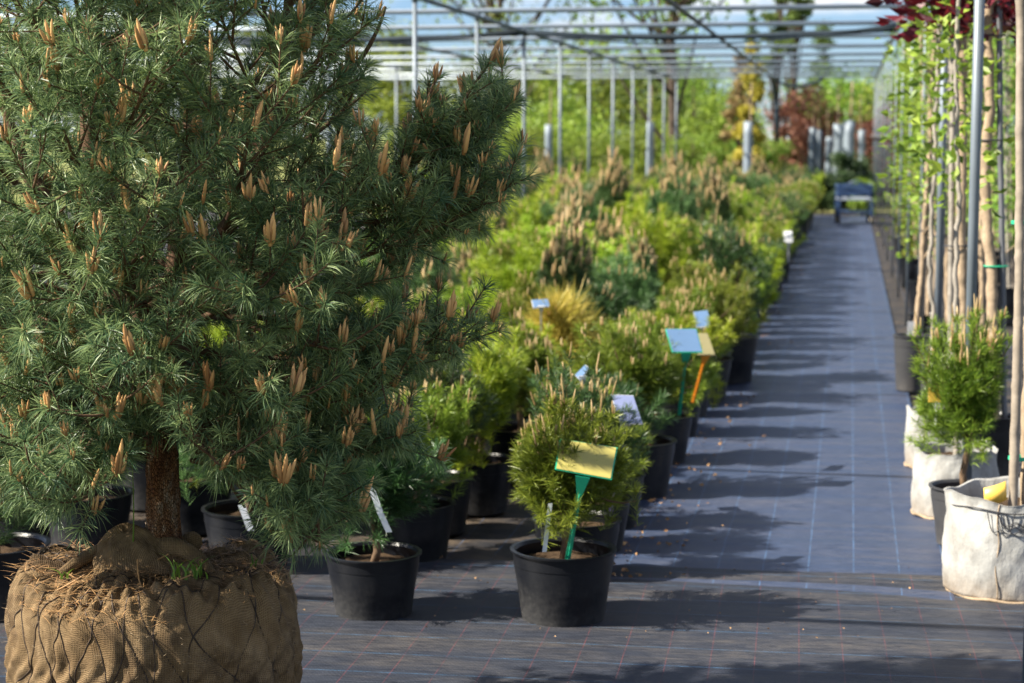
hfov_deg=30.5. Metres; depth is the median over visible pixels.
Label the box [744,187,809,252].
shrub
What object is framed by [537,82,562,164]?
sleeved tree
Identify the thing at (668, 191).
potted candled pine
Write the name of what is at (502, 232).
potted golden pine
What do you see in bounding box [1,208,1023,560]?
ground
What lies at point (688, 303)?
potted mountain pine
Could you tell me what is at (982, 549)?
bagged tree
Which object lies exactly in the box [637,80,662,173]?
sleeved tree
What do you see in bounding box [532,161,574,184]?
potted golden pine
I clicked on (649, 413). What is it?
potted dark pine
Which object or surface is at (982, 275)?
staked tree
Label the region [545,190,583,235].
potted candled pine
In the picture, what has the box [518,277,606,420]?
potted straw pine
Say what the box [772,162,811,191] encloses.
potted dark pine
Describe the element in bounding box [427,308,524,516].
potted golden pine
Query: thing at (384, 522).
plant tag
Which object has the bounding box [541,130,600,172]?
young shrub
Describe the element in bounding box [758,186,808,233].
potted mountain pine
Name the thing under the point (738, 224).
potted golden pine
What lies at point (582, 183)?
potted golden pine
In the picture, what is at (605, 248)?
potted golden pine
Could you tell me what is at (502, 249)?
potted mountain pine
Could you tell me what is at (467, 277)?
potted blue pine
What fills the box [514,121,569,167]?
young shrub
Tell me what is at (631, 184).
potted mountain pine
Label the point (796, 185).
potted mountain pine
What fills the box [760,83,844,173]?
copper beech
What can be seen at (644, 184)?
potted golden pine
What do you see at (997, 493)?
plant label
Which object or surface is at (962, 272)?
staked tree
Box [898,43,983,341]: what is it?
staked tree
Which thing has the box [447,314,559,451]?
potted golden pine
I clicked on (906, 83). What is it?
staked tree
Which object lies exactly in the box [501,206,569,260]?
potted golden pine
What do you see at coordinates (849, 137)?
sleeved tree
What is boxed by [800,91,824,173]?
sleeved tree
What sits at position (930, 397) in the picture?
plant label
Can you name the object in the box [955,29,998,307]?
staked tree
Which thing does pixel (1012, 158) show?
young shrub
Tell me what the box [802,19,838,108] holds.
dark conifer
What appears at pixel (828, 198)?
round bush
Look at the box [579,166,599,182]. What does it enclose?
potted golden pine
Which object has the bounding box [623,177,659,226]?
potted golden pine
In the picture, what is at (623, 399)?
plant sign
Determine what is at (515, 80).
broadleaf tree
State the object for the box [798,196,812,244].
potted dark pine
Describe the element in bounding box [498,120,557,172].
young shrub
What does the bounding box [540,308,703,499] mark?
potted mountain pine
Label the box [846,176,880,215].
lime bush
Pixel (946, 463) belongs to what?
bagged tree
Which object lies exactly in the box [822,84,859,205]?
sleeved tree
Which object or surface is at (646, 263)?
potted candled pine
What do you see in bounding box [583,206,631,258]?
potted candled pine
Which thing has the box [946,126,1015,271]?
young shrub
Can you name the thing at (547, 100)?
broadleaf tree
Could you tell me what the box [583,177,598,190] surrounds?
potted blue pine
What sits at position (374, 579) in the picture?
potted dark pine
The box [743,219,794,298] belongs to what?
potted golden pine
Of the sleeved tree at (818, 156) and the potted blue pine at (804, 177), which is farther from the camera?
the sleeved tree at (818, 156)
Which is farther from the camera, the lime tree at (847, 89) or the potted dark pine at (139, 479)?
the lime tree at (847, 89)
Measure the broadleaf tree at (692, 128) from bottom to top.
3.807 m
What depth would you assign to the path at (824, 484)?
8.74 m
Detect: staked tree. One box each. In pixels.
[865,0,1015,476]
[866,22,920,265]
[871,21,972,391]
[875,0,1015,403]
[878,28,923,287]
[879,29,970,333]
[882,20,968,312]
[891,39,956,290]
[892,34,996,397]
[895,28,943,312]
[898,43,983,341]
[906,36,997,319]
[925,41,996,325]
[935,39,1015,359]
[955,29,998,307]
[955,34,1015,281]
[967,31,1015,324]
[993,45,1015,284]
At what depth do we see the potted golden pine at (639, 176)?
26.55 m
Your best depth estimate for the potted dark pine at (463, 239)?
15.81 m
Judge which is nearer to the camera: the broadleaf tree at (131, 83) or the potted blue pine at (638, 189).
the potted blue pine at (638, 189)
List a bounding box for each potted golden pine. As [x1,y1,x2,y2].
[198,321,264,359]
[345,227,457,269]
[349,295,385,320]
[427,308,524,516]
[440,244,527,260]
[445,281,505,312]
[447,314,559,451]
[457,212,586,315]
[479,227,534,248]
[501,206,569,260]
[504,175,556,219]
[505,181,570,237]
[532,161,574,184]
[547,165,586,190]
[570,219,632,345]
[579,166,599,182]
[580,222,666,297]
[595,200,645,233]
[598,163,642,183]
[621,192,696,311]
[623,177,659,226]
[623,306,739,436]
[627,179,661,192]
[691,249,773,332]
[691,261,771,333]
[692,214,786,333]
[702,155,732,170]
[724,188,754,219]
[736,219,792,253]
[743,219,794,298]
[795,165,826,217]
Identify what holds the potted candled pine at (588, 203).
on the ground at (493, 536)
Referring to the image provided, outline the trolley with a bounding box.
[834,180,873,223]
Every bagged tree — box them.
[873,0,1015,519]
[876,2,996,468]
[942,0,1023,603]
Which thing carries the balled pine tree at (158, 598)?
on the front path at (483, 631)
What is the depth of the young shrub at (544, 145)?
40.17 m
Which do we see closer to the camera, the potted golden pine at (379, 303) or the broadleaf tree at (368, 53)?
the potted golden pine at (379, 303)
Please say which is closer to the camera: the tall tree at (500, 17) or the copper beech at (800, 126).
the copper beech at (800, 126)
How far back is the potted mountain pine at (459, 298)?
9.32 m
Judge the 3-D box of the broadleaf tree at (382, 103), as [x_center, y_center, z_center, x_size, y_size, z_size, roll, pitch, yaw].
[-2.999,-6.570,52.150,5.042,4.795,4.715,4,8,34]
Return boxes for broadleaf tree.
[0,1,102,190]
[62,8,183,156]
[104,81,287,178]
[185,16,361,170]
[259,7,453,134]
[300,19,467,155]
[359,67,543,146]
[443,45,569,124]
[496,54,645,163]
[513,58,626,150]
[520,28,686,162]
[575,42,723,138]
[599,40,729,143]
[617,74,768,161]
[665,59,770,150]
[691,90,782,153]
[831,89,919,190]
[847,50,915,132]
[880,7,1015,114]
[886,22,1015,104]
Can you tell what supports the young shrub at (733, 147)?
on the ground at (829, 212)
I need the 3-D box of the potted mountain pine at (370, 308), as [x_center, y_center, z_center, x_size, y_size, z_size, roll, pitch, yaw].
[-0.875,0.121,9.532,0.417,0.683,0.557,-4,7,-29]
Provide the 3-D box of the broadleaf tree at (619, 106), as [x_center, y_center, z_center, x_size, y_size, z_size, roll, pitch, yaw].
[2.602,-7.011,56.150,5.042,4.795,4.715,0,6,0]
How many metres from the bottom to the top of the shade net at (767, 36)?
0.207 m
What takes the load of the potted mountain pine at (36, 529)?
on the ground at (493, 536)
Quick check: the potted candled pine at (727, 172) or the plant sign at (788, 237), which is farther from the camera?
the potted candled pine at (727, 172)
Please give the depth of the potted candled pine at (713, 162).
33.53 m
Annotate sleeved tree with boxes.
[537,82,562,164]
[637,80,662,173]
[732,76,765,172]
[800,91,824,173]
[809,95,829,173]
[816,103,841,173]
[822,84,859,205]
[831,77,870,207]
[847,91,873,174]
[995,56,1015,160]
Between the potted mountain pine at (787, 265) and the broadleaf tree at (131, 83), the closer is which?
the potted mountain pine at (787, 265)
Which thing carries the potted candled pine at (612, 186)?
on the ground at (493, 536)
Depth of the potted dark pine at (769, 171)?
31.14 m
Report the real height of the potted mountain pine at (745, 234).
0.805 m
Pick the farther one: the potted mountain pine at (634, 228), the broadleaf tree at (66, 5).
the broadleaf tree at (66, 5)
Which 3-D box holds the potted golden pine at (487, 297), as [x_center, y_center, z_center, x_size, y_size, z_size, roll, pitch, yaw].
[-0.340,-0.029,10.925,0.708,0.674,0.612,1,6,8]
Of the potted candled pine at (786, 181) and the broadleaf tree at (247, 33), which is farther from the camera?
the broadleaf tree at (247, 33)
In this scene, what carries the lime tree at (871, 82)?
on the ground at (829, 212)
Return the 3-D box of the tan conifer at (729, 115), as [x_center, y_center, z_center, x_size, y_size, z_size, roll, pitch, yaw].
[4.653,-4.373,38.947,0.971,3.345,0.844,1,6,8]
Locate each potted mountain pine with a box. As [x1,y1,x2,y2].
[0,495,48,533]
[47,327,104,380]
[107,364,230,535]
[194,290,261,347]
[329,301,385,328]
[366,375,482,562]
[383,323,532,450]
[401,277,486,332]
[437,244,465,275]
[443,227,551,269]
[477,303,489,332]
[481,307,573,482]
[485,269,560,420]
[505,384,647,626]
[529,374,655,551]
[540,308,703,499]
[569,169,645,189]
[597,180,635,192]
[611,308,723,464]
[612,217,640,236]
[631,177,646,187]
[637,277,733,417]
[647,207,741,261]
[658,235,695,301]
[663,255,732,356]
[665,256,770,403]
[690,167,698,178]
[700,226,767,309]
[720,183,750,199]
[726,191,742,224]
[727,216,786,304]
[728,186,746,223]
[737,194,796,280]
[743,200,807,268]
[745,163,787,177]
[755,186,819,256]
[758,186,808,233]
[760,178,815,233]
[778,181,825,235]
[794,179,819,240]
[807,184,821,229]
[899,295,1012,545]
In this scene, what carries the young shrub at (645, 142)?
on the ground at (829, 212)
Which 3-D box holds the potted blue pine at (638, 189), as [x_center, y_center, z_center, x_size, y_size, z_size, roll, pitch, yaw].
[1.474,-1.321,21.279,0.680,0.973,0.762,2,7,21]
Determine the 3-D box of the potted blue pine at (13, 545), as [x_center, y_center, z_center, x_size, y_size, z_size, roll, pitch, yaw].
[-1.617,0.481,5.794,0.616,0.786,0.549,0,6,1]
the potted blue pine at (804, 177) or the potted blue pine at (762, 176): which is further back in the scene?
the potted blue pine at (804, 177)
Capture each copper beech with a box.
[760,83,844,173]
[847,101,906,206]
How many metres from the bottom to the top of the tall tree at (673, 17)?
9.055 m
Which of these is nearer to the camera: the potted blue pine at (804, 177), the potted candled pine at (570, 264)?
the potted candled pine at (570, 264)
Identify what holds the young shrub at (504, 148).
on the ground at (829, 212)
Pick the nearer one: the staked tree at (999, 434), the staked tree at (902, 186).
the staked tree at (999, 434)
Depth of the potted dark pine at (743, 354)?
11.33 m
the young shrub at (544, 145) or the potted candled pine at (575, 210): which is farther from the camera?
the young shrub at (544, 145)
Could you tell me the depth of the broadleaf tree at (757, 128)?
84.08 m
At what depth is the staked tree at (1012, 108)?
18.21 m
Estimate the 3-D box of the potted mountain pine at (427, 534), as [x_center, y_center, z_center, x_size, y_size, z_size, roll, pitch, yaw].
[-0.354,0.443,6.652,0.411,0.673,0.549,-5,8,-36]
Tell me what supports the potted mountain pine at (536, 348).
on the ground at (493, 536)
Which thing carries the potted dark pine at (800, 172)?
on the path at (824, 484)
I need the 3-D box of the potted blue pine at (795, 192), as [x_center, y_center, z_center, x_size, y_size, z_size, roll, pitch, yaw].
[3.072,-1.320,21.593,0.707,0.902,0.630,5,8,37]
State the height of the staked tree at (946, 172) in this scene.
2.220 m
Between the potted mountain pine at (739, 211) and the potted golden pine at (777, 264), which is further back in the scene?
the potted mountain pine at (739, 211)
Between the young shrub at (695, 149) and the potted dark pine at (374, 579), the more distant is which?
the young shrub at (695, 149)
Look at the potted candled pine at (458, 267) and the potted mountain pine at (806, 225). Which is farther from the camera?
the potted mountain pine at (806, 225)
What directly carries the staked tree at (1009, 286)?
on the ground at (493, 536)
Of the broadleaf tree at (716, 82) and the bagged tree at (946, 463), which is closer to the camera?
the bagged tree at (946, 463)
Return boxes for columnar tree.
[743,3,761,94]
[759,0,793,163]
[771,0,816,147]
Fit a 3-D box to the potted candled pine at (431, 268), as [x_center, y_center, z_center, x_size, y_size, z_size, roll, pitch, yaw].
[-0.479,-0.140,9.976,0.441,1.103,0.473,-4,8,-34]
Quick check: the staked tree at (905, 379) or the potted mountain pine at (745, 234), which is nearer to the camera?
the staked tree at (905, 379)
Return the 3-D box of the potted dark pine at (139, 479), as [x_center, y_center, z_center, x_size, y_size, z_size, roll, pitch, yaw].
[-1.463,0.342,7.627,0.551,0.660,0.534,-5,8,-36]
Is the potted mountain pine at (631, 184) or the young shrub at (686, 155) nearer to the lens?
the potted mountain pine at (631, 184)
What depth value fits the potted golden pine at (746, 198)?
21.69 m
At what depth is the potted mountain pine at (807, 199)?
23.20 m
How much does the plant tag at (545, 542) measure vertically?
0.141 m
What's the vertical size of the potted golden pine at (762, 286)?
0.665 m
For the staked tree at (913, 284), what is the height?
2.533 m
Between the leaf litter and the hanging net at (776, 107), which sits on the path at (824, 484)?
the leaf litter
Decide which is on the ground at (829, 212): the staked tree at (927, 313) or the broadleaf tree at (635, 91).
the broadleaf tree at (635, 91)
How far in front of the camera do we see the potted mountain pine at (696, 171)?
30.63 m
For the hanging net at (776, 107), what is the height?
1.328 m
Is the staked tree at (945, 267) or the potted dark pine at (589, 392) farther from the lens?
the staked tree at (945, 267)
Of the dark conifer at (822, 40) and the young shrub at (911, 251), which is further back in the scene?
the dark conifer at (822, 40)
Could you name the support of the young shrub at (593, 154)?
on the ground at (829, 212)
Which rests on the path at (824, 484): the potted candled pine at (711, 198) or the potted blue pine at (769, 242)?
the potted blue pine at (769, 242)
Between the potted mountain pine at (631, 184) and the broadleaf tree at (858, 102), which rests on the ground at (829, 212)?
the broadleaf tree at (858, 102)
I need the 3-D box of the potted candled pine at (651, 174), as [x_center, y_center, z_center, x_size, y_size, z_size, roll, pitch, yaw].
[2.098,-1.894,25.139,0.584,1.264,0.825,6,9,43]
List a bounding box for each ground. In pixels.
[1,139,915,214]
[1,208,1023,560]
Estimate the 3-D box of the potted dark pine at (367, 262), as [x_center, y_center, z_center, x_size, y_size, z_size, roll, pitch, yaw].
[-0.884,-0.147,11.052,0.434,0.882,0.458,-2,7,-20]
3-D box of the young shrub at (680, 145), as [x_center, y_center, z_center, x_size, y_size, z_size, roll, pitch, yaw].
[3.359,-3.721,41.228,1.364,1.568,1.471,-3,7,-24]
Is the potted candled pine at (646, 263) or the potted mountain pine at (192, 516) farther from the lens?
the potted candled pine at (646, 263)
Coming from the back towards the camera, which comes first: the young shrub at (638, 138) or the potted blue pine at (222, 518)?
the young shrub at (638, 138)
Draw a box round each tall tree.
[388,0,650,140]
[548,0,770,156]
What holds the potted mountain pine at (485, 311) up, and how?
on the ground at (493, 536)
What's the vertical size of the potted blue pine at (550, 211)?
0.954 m
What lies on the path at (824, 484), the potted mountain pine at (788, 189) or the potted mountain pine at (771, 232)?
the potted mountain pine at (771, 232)
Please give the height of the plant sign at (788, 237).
0.281 m
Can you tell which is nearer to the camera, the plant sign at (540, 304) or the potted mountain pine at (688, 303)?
the plant sign at (540, 304)
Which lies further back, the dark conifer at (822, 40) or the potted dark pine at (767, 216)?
the dark conifer at (822, 40)
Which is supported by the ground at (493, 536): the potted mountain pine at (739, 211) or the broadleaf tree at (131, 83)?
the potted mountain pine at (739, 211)
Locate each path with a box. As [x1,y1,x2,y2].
[0,555,1023,682]
[611,215,954,600]
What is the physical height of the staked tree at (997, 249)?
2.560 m
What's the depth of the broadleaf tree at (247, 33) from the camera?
53.95 m
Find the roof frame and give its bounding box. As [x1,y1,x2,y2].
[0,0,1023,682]
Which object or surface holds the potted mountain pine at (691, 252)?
on the ground at (493, 536)
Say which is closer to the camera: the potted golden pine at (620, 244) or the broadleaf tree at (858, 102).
the potted golden pine at (620, 244)
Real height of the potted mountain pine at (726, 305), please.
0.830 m
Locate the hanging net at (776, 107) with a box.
[769,75,824,142]
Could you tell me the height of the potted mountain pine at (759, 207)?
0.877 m
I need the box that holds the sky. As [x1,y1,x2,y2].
[0,0,1012,138]
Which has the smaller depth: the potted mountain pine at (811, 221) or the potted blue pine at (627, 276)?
the potted blue pine at (627, 276)
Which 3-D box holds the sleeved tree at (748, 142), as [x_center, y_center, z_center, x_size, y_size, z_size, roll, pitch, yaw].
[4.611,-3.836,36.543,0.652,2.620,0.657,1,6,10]
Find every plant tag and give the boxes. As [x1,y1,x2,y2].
[238,505,252,530]
[370,487,391,531]
[542,503,551,551]
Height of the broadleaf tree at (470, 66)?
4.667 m
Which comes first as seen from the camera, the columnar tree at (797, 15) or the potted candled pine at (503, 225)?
the potted candled pine at (503, 225)
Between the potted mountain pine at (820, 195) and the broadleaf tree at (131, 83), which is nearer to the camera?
the potted mountain pine at (820, 195)
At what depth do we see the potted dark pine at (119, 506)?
6.65 m
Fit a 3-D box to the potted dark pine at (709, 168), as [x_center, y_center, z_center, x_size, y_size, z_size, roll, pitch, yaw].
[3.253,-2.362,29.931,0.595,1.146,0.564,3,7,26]
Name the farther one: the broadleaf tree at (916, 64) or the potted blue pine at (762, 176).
the broadleaf tree at (916, 64)
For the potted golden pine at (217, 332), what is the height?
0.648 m
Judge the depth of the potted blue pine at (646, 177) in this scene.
27.01 m
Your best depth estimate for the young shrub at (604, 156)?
41.60 m
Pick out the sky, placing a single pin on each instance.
(830, 14)
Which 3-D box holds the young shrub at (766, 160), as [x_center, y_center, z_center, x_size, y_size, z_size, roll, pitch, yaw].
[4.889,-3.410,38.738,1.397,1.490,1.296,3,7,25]
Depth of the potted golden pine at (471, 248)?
13.65 m
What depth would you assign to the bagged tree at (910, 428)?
8.51 m
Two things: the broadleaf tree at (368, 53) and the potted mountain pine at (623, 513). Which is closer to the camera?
the potted mountain pine at (623, 513)
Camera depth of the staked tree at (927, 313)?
12.65 m
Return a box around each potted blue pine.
[0,441,86,622]
[179,367,296,567]
[307,360,390,516]
[452,262,517,310]
[532,197,560,221]
[582,177,594,190]
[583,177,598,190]
[583,248,662,359]
[585,184,598,197]
[628,184,655,204]
[640,174,657,183]
[717,230,785,318]
[732,168,781,195]
[740,294,760,322]
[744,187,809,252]
[755,173,771,187]
[766,189,804,251]
[794,174,820,214]
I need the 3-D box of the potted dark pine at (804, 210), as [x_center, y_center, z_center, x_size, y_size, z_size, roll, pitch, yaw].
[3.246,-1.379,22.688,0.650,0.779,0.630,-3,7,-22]
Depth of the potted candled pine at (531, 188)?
20.76 m
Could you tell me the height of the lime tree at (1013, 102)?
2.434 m
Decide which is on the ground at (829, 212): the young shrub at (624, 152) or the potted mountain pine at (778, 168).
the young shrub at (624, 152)
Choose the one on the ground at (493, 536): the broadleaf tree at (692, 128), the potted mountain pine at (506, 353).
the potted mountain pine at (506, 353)
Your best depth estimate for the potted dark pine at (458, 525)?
7.07 m
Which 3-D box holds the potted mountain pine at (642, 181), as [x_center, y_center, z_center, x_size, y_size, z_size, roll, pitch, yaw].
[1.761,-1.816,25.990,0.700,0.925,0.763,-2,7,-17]
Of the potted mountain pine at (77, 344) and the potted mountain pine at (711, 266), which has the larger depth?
the potted mountain pine at (711, 266)
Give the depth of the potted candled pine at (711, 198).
18.00 m
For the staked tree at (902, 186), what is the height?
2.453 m
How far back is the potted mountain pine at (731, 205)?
18.97 m
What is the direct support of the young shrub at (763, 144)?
on the ground at (829, 212)
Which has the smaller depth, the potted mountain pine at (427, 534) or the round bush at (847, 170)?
the potted mountain pine at (427, 534)
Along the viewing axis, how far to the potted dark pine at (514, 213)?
16.55 m
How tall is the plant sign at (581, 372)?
0.265 m
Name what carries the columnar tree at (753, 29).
on the ground at (829, 212)
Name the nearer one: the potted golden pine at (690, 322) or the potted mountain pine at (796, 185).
the potted golden pine at (690, 322)
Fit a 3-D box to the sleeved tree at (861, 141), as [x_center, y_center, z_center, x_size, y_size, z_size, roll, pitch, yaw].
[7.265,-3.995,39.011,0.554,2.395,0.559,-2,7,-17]
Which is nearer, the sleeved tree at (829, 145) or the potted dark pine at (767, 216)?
the potted dark pine at (767, 216)
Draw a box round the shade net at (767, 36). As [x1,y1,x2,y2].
[3,23,896,47]
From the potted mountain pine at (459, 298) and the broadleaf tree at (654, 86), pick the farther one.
the broadleaf tree at (654, 86)
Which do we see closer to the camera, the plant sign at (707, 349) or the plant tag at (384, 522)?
the plant tag at (384, 522)
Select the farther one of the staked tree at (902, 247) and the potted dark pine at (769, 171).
the potted dark pine at (769, 171)
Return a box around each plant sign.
[531,299,549,332]
[555,439,617,558]
[575,366,587,386]
[609,395,642,511]
[665,329,702,414]
[691,333,714,402]
[694,310,709,331]
[783,231,792,262]
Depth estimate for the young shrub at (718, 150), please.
38.91 m
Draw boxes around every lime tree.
[772,63,899,178]
[827,58,904,179]
[967,75,1015,153]
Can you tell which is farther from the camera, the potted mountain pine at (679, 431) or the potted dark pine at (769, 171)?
the potted dark pine at (769, 171)
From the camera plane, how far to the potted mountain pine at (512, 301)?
9.76 m
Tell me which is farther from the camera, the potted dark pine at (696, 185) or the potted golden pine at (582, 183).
the potted golden pine at (582, 183)
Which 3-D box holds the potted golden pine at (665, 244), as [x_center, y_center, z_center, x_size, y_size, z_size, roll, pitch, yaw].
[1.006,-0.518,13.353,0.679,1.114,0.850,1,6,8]
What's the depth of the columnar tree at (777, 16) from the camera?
51.59 m
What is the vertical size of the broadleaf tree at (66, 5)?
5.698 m
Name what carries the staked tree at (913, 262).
on the ground at (493, 536)
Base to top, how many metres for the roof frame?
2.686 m
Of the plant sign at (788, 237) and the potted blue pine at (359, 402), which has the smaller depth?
the potted blue pine at (359, 402)
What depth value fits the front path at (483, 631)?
5.62 m
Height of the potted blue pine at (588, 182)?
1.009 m
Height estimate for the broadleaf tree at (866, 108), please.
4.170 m
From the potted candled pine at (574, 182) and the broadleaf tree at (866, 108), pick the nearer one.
the potted candled pine at (574, 182)
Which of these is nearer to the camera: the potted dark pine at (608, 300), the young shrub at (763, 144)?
the potted dark pine at (608, 300)
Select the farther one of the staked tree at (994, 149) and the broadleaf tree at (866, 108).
the broadleaf tree at (866, 108)
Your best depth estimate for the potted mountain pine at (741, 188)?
23.02 m
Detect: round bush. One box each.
[810,172,844,213]
[816,150,882,213]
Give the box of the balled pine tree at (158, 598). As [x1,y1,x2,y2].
[0,0,550,682]
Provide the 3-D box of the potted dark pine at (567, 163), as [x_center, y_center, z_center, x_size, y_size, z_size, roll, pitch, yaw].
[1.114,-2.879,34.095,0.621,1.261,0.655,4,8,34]
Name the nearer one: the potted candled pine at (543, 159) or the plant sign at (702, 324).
the plant sign at (702, 324)
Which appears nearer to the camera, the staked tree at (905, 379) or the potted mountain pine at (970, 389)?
the potted mountain pine at (970, 389)
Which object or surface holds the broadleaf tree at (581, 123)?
on the ground at (829, 212)
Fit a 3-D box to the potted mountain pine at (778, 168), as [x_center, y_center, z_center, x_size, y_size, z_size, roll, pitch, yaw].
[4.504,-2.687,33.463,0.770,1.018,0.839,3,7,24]
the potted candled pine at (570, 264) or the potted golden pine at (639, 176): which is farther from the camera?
the potted golden pine at (639, 176)
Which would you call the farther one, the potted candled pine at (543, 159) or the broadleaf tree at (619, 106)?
the broadleaf tree at (619, 106)
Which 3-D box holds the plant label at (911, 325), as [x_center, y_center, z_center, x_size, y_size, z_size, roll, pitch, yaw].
[2.355,-0.038,10.996,0.078,0.159,0.003,0,6,0]
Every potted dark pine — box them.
[48,383,145,550]
[100,360,190,511]
[312,431,453,620]
[329,254,383,307]
[383,333,500,536]
[452,230,474,245]
[505,195,519,231]
[525,341,653,575]
[556,148,586,174]
[568,279,657,381]
[574,370,680,529]
[693,203,781,384]
[694,167,727,195]
[702,159,721,180]
[741,228,786,292]
[750,160,777,180]
[750,201,785,293]
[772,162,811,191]
[789,162,815,181]
[791,209,811,262]
[793,207,805,240]
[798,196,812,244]
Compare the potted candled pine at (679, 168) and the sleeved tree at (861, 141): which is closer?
the potted candled pine at (679, 168)
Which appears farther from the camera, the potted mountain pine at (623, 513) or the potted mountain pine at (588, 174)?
the potted mountain pine at (588, 174)
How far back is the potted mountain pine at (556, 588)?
5.70 m
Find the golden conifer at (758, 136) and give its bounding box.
[727,40,770,169]
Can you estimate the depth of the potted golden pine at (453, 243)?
13.69 m
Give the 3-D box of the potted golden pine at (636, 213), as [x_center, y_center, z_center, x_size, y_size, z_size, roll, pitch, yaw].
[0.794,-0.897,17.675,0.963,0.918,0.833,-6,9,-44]
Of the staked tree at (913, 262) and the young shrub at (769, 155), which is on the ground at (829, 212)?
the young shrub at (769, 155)
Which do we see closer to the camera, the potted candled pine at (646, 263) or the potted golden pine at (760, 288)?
the potted candled pine at (646, 263)
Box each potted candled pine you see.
[352,211,469,291]
[381,240,454,307]
[441,240,475,279]
[473,204,509,245]
[509,162,553,202]
[528,146,555,176]
[533,205,597,379]
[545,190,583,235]
[548,163,589,205]
[556,177,611,235]
[560,195,592,247]
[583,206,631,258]
[589,145,631,218]
[615,224,661,313]
[641,162,700,225]
[647,154,676,184]
[656,149,697,226]
[692,161,733,233]
[702,151,719,169]
[717,157,746,190]
[745,153,771,184]
[770,174,795,188]
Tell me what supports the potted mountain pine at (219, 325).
on the ground at (493, 536)
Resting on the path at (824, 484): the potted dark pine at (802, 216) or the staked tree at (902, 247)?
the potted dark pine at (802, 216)
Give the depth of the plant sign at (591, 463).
5.62 m
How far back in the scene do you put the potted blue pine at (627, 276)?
11.15 m
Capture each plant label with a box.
[907,322,920,334]
[928,386,943,423]
[984,481,1006,503]
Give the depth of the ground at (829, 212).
48.22 m
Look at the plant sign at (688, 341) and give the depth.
7.85 m
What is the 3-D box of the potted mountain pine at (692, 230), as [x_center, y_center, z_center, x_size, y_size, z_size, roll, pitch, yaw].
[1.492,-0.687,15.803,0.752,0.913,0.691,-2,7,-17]
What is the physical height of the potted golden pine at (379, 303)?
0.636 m
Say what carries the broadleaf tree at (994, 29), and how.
on the ground at (829, 212)
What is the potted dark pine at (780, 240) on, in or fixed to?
on the path at (824, 484)
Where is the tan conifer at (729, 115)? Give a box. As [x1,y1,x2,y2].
[716,51,758,168]
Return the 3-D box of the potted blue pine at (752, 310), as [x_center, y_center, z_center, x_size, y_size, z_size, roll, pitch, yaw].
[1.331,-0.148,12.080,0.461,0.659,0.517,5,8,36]
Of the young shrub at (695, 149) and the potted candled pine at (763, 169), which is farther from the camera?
the young shrub at (695, 149)
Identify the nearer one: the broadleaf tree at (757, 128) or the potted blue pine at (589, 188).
the potted blue pine at (589, 188)
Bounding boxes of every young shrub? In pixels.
[380,129,400,161]
[495,135,532,169]
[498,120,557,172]
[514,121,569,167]
[535,136,567,159]
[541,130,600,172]
[555,129,619,172]
[582,124,645,177]
[590,137,624,168]
[614,120,668,178]
[618,122,668,161]
[645,136,693,174]
[655,130,703,172]
[658,125,730,171]
[682,134,731,161]
[725,138,742,156]
[738,140,777,172]
[741,139,778,169]
[753,131,817,177]
[877,154,998,276]
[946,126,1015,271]
[993,143,1015,227]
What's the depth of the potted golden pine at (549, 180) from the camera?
17.58 m
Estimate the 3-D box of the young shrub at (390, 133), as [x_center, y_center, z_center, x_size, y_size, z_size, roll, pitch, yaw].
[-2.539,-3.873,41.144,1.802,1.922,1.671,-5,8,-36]
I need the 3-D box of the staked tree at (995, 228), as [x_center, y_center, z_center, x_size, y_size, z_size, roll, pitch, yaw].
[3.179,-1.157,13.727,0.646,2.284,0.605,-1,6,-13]
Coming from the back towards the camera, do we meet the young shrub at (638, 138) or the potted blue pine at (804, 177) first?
the young shrub at (638, 138)
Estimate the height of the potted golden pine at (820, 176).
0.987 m
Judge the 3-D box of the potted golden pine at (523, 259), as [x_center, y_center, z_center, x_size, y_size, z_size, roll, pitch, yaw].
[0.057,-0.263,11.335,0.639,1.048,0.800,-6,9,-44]
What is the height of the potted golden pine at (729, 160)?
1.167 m
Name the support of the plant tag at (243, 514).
in the potted blue pine at (222, 518)
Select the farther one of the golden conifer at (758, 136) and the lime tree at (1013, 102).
the golden conifer at (758, 136)
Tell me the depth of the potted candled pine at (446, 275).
11.48 m
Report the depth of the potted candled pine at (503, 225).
15.25 m
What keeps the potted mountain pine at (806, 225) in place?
on the path at (824, 484)
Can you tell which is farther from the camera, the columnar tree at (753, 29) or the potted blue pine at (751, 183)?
the columnar tree at (753, 29)
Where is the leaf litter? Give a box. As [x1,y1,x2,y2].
[304,246,970,654]

